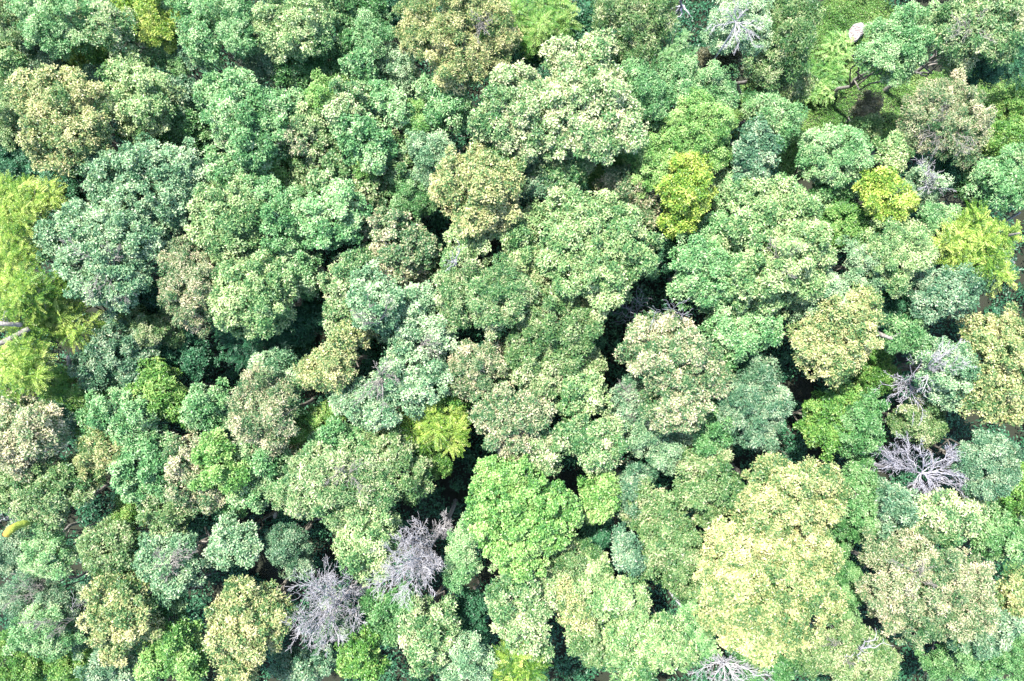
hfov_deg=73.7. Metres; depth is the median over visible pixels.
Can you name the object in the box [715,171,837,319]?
broadleaf tree
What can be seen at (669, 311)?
dead tree
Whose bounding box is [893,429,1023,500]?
broadleaf tree
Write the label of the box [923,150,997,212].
broadleaf tree
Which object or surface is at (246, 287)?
broadleaf tree
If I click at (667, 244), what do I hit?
broadleaf tree
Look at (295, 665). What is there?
broadleaf tree
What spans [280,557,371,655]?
dead tree
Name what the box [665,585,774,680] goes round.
dead tree
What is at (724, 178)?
broadleaf tree
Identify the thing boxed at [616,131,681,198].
broadleaf tree
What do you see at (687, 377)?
broadleaf tree
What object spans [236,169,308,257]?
broadleaf tree
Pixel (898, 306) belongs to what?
broadleaf tree
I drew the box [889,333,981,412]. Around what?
broadleaf tree
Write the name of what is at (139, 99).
broadleaf tree
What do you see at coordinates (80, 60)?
broadleaf tree
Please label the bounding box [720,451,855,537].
broadleaf tree
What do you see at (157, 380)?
broadleaf tree
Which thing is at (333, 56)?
broadleaf tree
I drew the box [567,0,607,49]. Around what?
broadleaf tree
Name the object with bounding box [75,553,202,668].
broadleaf tree
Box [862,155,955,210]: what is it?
broadleaf tree
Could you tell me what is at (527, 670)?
larch tree
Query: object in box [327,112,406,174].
broadleaf tree
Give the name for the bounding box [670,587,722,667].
broadleaf tree
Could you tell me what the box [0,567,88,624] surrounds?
broadleaf tree
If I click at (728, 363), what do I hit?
broadleaf tree
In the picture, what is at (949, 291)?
broadleaf tree
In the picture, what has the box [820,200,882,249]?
broadleaf tree
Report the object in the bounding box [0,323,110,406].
larch tree
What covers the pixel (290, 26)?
broadleaf tree
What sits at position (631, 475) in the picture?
broadleaf tree
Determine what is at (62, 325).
larch tree
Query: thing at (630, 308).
dead tree
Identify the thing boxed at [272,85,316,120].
broadleaf tree
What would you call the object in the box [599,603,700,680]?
broadleaf tree
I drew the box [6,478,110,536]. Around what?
broadleaf tree
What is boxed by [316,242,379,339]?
broadleaf tree
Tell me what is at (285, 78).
broadleaf tree
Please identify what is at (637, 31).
broadleaf tree
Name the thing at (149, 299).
broadleaf tree
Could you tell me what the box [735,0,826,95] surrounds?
broadleaf tree
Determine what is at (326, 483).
broadleaf tree
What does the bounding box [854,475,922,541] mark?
broadleaf tree
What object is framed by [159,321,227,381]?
broadleaf tree
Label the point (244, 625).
broadleaf tree
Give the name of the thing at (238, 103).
broadleaf tree
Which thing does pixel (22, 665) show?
broadleaf tree
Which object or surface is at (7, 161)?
broadleaf tree
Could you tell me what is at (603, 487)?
broadleaf tree
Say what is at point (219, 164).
broadleaf tree
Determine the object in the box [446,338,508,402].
broadleaf tree
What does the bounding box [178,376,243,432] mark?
broadleaf tree
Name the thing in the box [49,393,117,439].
broadleaf tree
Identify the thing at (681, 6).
dead tree
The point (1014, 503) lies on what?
broadleaf tree
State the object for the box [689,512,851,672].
broadleaf tree
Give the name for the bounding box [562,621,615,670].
broadleaf tree
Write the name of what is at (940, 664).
broadleaf tree
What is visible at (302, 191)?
broadleaf tree
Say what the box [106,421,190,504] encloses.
broadleaf tree
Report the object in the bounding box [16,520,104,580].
broadleaf tree
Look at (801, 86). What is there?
broadleaf tree
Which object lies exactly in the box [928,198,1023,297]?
larch tree
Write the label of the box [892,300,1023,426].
broadleaf tree
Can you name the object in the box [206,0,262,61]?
broadleaf tree
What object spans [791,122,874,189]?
broadleaf tree
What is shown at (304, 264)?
broadleaf tree
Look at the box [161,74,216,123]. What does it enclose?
broadleaf tree
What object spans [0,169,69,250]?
larch tree
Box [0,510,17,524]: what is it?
dead tree
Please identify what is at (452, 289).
broadleaf tree
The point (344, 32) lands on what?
broadleaf tree
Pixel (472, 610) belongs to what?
broadleaf tree
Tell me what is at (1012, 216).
snag
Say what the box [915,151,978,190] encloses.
broadleaf tree
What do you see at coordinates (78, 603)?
dead tree
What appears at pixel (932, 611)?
broadleaf tree
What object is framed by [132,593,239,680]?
broadleaf tree
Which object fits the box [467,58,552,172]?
broadleaf tree
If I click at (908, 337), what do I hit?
broadleaf tree
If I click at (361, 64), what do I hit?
broadleaf tree
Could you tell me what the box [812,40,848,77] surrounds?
bracken fern
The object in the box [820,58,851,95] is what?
bracken fern
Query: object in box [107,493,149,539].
broadleaf tree
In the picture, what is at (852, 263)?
broadleaf tree
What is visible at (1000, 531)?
broadleaf tree
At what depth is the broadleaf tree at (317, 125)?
49.02 m
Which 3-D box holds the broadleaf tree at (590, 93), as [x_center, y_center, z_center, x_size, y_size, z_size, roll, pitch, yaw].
[5.208,-17.056,53.397,8.403,17.830,10.355,0,90,0]
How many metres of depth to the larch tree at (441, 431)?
49.52 m
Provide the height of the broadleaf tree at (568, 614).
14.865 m
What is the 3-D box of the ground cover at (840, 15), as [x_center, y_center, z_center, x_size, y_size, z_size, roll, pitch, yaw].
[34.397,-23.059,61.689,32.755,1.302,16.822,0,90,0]
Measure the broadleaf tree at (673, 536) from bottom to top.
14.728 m
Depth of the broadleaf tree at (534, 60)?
52.16 m
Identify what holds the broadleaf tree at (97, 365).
on the ground at (800, 388)
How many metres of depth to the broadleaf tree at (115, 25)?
48.73 m
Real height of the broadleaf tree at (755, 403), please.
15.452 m
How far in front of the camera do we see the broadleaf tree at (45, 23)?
48.68 m
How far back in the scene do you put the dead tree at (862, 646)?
47.35 m
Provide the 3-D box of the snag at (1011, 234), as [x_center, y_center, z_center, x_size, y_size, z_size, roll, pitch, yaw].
[36.352,-7.392,50.248,1.671,4.969,0.836,-10,90,0]
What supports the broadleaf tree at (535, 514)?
on the ground at (800, 388)
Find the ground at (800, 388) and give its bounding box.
[0,0,1023,680]
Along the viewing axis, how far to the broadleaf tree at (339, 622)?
52.48 m
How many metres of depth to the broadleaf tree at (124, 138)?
50.99 m
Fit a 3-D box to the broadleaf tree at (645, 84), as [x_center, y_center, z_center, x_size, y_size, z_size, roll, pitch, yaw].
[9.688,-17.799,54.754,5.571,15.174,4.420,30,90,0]
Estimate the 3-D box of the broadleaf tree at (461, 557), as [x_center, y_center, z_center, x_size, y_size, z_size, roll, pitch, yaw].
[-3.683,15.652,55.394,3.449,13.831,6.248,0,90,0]
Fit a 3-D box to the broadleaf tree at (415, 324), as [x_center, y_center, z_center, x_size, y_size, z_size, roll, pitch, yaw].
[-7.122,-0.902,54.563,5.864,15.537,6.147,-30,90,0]
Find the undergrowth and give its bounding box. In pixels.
[0,0,1023,680]
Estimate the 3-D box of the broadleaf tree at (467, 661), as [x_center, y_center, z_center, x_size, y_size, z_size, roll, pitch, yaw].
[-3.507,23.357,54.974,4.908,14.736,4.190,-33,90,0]
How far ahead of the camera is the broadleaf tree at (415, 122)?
49.33 m
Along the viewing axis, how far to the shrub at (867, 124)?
55.75 m
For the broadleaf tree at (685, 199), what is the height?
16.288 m
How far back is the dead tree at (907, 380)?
51.08 m
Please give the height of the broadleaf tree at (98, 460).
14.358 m
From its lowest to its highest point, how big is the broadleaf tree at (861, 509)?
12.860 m
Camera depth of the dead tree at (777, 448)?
56.35 m
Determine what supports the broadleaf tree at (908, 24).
on the ground at (800, 388)
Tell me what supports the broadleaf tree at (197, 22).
on the ground at (800, 388)
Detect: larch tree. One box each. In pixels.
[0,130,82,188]
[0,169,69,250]
[0,226,79,271]
[0,245,85,342]
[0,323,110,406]
[25,281,112,354]
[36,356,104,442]
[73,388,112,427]
[397,395,471,459]
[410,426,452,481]
[481,637,553,680]
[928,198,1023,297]
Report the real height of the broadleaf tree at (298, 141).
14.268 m
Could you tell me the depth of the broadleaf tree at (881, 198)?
48.14 m
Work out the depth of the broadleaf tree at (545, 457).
48.94 m
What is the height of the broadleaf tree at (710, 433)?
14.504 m
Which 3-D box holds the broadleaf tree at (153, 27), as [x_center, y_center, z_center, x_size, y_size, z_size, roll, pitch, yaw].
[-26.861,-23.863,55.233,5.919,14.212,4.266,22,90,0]
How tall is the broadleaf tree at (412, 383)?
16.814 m
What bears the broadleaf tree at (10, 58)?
on the ground at (800, 388)
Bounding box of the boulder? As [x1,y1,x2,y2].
[848,22,864,42]
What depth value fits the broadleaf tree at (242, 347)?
52.76 m
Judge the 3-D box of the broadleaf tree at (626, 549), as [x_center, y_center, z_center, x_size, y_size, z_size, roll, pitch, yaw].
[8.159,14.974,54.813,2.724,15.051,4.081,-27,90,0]
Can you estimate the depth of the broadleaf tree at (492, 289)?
47.14 m
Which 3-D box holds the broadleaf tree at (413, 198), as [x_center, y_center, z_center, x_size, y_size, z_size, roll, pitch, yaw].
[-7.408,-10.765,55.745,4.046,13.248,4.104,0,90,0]
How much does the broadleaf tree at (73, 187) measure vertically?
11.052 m
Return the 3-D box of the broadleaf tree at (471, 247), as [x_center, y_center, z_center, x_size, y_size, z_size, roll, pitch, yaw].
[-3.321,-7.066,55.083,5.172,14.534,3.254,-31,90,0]
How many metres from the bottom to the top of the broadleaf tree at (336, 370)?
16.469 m
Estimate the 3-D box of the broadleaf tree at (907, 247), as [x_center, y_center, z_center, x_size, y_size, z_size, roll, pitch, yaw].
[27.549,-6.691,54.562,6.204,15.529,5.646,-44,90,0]
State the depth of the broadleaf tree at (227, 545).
48.86 m
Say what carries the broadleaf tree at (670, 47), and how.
on the ground at (800, 388)
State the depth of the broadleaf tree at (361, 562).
47.75 m
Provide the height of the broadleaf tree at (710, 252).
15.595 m
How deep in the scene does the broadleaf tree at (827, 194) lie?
50.93 m
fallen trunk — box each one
[0,310,22,326]
[0,327,30,345]
[877,330,898,339]
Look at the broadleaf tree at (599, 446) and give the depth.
48.50 m
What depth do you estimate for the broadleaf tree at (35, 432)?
47.99 m
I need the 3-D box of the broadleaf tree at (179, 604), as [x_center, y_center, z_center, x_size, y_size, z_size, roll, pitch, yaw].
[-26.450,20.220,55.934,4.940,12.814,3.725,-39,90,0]
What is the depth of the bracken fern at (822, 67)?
60.67 m
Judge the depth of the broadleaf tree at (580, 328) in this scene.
48.30 m
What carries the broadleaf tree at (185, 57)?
on the ground at (800, 388)
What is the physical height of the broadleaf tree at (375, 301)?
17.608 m
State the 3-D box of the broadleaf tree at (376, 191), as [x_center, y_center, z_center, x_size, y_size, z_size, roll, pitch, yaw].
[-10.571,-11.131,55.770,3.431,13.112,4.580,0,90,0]
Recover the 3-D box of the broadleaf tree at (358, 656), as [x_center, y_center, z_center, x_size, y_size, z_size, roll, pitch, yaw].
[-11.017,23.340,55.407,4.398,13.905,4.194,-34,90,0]
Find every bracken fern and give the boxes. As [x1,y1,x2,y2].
[794,72,825,107]
[807,53,842,89]
[808,72,844,107]
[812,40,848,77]
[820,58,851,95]
[821,27,854,59]
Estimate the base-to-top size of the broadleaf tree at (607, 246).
16.776 m
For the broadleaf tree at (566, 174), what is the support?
on the ground at (800, 388)
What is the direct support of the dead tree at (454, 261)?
on the ground at (800, 388)
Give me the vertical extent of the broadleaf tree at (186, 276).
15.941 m
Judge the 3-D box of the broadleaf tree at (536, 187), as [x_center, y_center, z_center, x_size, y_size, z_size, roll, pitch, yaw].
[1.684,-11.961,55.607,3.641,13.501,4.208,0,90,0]
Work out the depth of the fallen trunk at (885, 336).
49.01 m
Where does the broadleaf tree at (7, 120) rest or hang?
on the ground at (800, 388)
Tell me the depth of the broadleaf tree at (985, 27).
48.14 m
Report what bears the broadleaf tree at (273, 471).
on the ground at (800, 388)
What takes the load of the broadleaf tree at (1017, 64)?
on the ground at (800, 388)
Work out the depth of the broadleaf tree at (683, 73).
49.12 m
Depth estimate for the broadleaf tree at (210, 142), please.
52.69 m
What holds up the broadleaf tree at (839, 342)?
on the ground at (800, 388)
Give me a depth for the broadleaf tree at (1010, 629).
49.27 m
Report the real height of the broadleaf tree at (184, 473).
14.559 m
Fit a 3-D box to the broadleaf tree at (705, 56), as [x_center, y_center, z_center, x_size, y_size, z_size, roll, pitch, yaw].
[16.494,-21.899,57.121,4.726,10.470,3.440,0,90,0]
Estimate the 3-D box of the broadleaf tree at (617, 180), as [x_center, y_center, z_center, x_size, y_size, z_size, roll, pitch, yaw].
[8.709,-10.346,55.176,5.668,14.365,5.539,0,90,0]
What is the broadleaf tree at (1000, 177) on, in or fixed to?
on the ground at (800, 388)
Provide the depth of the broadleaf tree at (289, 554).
50.62 m
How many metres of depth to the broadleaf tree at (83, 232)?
47.49 m
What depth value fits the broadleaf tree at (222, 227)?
48.00 m
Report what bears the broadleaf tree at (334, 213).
on the ground at (800, 388)
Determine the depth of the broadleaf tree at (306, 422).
50.41 m
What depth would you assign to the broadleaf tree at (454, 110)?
48.98 m
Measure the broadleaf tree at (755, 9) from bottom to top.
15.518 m
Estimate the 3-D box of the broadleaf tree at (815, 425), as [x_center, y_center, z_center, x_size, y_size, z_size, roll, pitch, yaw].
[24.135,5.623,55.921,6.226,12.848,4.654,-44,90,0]
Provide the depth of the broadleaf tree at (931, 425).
51.20 m
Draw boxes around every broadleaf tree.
[0,0,94,71]
[0,32,32,83]
[0,64,35,152]
[0,386,71,483]
[0,468,15,515]
[0,517,89,577]
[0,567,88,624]
[0,627,70,680]
[1,598,100,662]
[2,62,124,177]
[3,0,111,61]
[3,451,111,509]
[5,38,83,78]
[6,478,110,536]
[12,151,90,211]
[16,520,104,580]
[29,197,170,314]
[42,647,93,680]
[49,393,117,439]
[51,582,105,660]
[55,45,93,71]
[65,303,162,404]
[71,0,174,71]
[71,425,178,487]
[72,132,211,234]
[73,515,152,578]
[73,615,174,680]
[74,386,161,449]
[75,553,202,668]
[82,63,114,102]
[83,44,120,72]
[93,43,186,143]
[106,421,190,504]
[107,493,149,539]
[110,0,214,73]
[113,305,205,349]
[114,118,173,162]
[122,280,178,315]
[124,354,218,428]
[130,520,240,609]
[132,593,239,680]
[135,486,197,536]
[140,567,217,642]
[141,25,202,79]
[154,228,219,339]
[157,0,255,79]
[157,90,217,152]
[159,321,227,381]
[159,425,228,517]
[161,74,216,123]
[174,36,223,77]
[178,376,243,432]
[184,172,267,264]
[187,427,253,497]
[192,65,295,172]
[196,126,227,157]
[201,505,285,571]
[202,143,268,201]
[202,570,298,680]
[204,240,302,339]
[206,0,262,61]
[211,320,292,372]
[214,436,293,520]
[225,360,318,460]
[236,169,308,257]
[238,41,293,102]
[240,0,350,64]
[247,341,306,397]
[248,441,307,483]
[255,232,328,300]
[263,438,402,530]
[263,515,327,581]
[266,141,298,190]
[267,634,337,680]
[269,50,327,92]
[270,115,317,160]
[270,298,325,358]
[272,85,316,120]
[283,170,313,199]
[286,397,348,454]
[287,101,336,147]
[288,154,317,191]
[290,177,374,250]
[292,313,379,394]
[300,586,360,643]
[302,415,370,457]
[303,67,348,120]
[303,132,354,183]
[305,31,355,104]
[305,167,347,199]
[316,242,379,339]
[321,75,372,127]
[325,0,388,76]
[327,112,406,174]
[327,336,453,432]
[327,502,402,587]
[334,624,392,680]
[337,46,379,97]
[345,259,405,332]
[347,153,389,198]
[347,166,390,213]
[350,4,395,64]
[355,197,443,288]
[356,564,425,646]
[360,423,435,507]
[367,79,414,131]
[374,41,420,95]
[375,280,458,359]
[380,0,410,51]
[381,129,419,192]
[386,169,437,220]
[389,582,464,680]
[391,0,523,95]
[391,97,430,143]
[404,127,455,190]
[411,65,474,141]
[418,379,470,425]
[427,140,527,240]
[432,256,488,332]
[435,630,500,680]
[439,223,495,272]
[439,511,484,593]
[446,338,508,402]
[455,580,491,645]
[463,451,584,584]
[464,251,540,340]
[465,380,557,460]
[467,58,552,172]
[484,560,565,664]
[492,197,551,276]
[496,341,607,400]
[497,32,544,77]
[503,0,583,67]
[503,271,605,379]
[512,430,564,477]
[519,151,554,207]
[527,148,597,198]
[529,26,649,166]
[535,185,664,320]
[541,524,602,579]
[547,412,632,474]
[550,556,598,634]
[553,364,613,423]
[556,551,652,635]
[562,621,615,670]
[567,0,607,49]
[567,520,611,551]
[577,469,622,525]
[587,151,637,196]
[588,0,679,71]
[592,162,662,231]
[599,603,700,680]
[605,373,646,435]
[606,460,658,527]
[610,515,648,577]
[612,309,735,437]
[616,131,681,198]
[619,53,673,136]
[620,476,703,603]
[621,405,693,476]
[646,14,698,79]
[647,226,692,273]
[649,52,699,128]
[653,150,718,239]
[654,86,739,173]
[666,210,748,313]
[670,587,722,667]
[671,443,745,527]
[682,59,739,114]
[687,398,735,458]
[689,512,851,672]
[695,45,748,84]
[697,301,784,362]
[699,0,774,67]
[702,331,737,385]
[708,160,734,216]
[709,112,784,187]
[714,352,797,452]
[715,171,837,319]
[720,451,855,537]
[730,88,809,153]
[730,652,801,680]
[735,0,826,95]
[740,65,818,124]
[780,615,904,680]
[783,281,885,389]
[785,266,850,323]
[786,381,861,463]
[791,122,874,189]
[798,181,857,220]
[799,387,891,458]
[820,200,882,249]
[824,538,863,627]
[828,448,885,543]
[831,214,939,298]
[832,0,941,97]
[833,235,886,293]
[844,128,916,178]
[848,332,902,395]
[850,521,1003,651]
[851,165,920,227]
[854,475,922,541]
[855,286,914,329]
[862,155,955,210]
[870,486,996,549]
[871,69,997,169]
[881,392,951,449]
[882,0,1023,92]
[883,309,932,365]
[887,200,964,250]
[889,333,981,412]
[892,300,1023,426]
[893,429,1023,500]
[899,259,999,324]
[914,630,1023,680]
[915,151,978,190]
[917,582,1023,660]
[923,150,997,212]
[932,113,1023,167]
[936,142,1023,213]
[936,500,1023,565]
[937,546,1023,617]
[940,461,1023,519]
[952,51,1014,93]
[970,32,1023,89]
[971,83,1023,128]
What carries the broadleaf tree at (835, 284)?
on the ground at (800, 388)
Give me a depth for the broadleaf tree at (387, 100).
48.46 m
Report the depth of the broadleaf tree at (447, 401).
50.13 m
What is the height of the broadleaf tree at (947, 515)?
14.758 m
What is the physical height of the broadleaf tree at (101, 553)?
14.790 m
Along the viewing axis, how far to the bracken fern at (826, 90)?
60.63 m
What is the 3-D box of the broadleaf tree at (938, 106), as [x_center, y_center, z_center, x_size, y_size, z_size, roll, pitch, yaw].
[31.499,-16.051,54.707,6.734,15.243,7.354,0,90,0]
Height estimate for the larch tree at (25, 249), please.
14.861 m
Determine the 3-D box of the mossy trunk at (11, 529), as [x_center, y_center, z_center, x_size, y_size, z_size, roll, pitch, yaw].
[-35.209,13.263,49.271,1.312,3.177,0.657,-40,90,0]
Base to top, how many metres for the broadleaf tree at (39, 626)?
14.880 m
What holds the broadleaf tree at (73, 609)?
on the ground at (800, 388)
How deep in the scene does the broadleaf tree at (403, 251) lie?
49.00 m
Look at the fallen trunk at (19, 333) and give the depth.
47.35 m
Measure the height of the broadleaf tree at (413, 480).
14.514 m
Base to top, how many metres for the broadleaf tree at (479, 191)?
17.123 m
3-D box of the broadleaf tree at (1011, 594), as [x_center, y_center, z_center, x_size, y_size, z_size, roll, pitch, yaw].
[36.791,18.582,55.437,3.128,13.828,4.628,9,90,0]
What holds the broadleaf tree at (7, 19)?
on the ground at (800, 388)
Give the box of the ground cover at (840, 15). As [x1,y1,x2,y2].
[729,0,1023,178]
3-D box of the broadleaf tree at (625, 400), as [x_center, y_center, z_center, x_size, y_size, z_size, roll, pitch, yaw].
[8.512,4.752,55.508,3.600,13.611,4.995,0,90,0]
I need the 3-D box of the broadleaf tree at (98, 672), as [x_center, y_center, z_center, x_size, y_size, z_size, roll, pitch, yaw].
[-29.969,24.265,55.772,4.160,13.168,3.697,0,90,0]
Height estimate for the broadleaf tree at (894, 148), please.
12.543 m
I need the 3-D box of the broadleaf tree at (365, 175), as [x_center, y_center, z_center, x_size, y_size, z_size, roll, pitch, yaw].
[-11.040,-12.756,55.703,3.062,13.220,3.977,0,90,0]
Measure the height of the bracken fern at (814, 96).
1.675 m
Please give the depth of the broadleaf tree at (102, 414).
49.18 m
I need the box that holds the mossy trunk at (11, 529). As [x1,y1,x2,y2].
[2,519,33,537]
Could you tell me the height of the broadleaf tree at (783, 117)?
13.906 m
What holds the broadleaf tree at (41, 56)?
on the ground at (800, 388)
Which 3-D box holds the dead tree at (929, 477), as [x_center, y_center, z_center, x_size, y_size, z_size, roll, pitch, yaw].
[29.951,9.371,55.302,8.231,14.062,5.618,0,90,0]
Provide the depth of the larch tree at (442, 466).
51.61 m
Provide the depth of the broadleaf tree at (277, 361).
49.85 m
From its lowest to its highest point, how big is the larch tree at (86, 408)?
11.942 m
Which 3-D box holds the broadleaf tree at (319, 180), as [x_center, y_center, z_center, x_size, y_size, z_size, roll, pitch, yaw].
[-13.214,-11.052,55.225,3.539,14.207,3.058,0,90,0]
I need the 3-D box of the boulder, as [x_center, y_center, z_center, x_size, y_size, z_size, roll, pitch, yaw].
[30.773,-27.603,61.259,1.205,1.580,1.820,34,90,0]
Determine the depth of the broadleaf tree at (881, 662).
49.18 m
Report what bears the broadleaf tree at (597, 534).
on the ground at (800, 388)
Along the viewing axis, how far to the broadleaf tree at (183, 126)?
51.44 m
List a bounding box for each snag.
[64,350,73,368]
[996,212,1020,225]
[1000,232,1019,243]
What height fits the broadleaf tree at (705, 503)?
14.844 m
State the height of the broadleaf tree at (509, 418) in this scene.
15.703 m
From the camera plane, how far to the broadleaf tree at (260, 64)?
51.48 m
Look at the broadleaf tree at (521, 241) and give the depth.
49.12 m
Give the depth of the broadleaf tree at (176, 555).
48.56 m
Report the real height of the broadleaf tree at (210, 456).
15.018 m
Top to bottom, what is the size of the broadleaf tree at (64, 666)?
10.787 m
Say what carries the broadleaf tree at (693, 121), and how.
on the ground at (800, 388)
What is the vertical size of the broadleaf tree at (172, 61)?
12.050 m
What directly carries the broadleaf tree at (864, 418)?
on the ground at (800, 388)
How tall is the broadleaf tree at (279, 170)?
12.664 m
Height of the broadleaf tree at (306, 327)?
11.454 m
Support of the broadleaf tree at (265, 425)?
on the ground at (800, 388)
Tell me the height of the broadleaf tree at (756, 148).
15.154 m
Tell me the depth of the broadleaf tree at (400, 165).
50.09 m
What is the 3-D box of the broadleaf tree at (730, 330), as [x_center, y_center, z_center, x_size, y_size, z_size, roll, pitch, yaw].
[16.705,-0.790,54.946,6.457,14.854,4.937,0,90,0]
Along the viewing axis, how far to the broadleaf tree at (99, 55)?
53.46 m
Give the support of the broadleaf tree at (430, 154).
on the ground at (800, 388)
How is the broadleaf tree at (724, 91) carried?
on the ground at (800, 388)
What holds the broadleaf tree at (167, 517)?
on the ground at (800, 388)
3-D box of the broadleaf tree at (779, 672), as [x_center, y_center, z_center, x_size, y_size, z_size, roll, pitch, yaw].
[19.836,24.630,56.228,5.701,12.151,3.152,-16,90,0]
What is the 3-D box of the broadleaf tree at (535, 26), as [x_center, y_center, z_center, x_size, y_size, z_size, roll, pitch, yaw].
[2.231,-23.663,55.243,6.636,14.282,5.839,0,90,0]
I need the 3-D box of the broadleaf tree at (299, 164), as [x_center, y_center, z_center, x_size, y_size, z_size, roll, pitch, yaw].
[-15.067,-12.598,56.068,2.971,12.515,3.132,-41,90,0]
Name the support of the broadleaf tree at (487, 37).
on the ground at (800, 388)
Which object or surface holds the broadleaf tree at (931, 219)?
on the ground at (800, 388)
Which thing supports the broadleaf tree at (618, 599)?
on the ground at (800, 388)
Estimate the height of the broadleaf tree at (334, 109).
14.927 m
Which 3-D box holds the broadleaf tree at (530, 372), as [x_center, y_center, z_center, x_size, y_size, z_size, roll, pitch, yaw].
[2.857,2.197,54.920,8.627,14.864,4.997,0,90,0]
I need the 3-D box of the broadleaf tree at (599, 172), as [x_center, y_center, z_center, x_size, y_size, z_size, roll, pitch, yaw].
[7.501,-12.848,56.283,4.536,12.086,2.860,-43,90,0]
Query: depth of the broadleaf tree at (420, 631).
48.67 m
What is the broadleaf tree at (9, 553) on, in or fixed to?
on the ground at (800, 388)
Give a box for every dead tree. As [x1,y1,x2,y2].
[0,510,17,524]
[66,593,86,613]
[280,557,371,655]
[364,498,457,609]
[444,239,461,271]
[612,286,651,330]
[644,298,690,329]
[658,0,690,38]
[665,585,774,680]
[699,0,764,84]
[756,430,788,457]
[829,624,892,662]
[854,352,934,424]
[862,431,971,498]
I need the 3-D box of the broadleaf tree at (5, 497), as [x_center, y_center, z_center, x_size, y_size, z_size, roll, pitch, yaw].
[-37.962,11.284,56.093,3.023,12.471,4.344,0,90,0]
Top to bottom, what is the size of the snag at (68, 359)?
6.622 m
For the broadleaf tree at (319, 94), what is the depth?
49.17 m
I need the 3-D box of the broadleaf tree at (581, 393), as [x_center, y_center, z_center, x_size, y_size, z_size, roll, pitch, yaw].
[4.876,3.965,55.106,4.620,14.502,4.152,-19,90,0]
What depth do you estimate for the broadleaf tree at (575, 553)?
49.26 m
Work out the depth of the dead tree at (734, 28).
45.74 m
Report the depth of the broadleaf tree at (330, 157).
49.33 m
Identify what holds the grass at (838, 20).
on the ground at (800, 388)
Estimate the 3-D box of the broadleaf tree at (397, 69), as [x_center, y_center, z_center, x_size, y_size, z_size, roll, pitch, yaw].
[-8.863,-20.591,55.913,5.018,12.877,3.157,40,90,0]
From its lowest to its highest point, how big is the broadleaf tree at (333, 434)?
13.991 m
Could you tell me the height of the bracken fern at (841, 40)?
1.574 m
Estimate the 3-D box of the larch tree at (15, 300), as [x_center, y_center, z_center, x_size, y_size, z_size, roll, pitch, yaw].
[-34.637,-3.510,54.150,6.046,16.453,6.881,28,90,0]
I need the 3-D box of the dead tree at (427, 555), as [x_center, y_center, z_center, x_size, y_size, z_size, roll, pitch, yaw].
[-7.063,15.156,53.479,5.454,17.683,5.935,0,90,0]
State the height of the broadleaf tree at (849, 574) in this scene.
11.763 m
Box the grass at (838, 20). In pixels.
[732,0,1023,177]
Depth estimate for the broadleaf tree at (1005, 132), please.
50.45 m
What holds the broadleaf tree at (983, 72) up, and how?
on the ground at (800, 388)
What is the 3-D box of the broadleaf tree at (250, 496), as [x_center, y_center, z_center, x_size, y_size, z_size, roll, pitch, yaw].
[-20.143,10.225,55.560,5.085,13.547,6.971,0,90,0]
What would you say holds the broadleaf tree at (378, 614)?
on the ground at (800, 388)
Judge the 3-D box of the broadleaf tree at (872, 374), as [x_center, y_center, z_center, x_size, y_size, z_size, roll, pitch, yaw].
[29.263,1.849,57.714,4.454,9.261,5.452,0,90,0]
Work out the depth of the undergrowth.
60.72 m
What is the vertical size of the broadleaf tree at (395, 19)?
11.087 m
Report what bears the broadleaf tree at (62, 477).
on the ground at (800, 388)
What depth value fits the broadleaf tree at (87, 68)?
53.09 m
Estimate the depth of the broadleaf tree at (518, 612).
48.45 m
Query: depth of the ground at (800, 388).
62.00 m
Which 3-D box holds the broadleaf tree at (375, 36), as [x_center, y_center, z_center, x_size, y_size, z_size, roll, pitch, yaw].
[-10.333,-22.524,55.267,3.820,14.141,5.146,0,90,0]
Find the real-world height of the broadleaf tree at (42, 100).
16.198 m
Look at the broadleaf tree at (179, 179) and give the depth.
47.93 m
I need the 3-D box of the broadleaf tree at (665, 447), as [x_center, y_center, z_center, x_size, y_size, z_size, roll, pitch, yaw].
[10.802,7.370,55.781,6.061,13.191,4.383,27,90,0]
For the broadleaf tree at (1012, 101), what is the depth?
53.32 m
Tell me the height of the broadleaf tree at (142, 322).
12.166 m

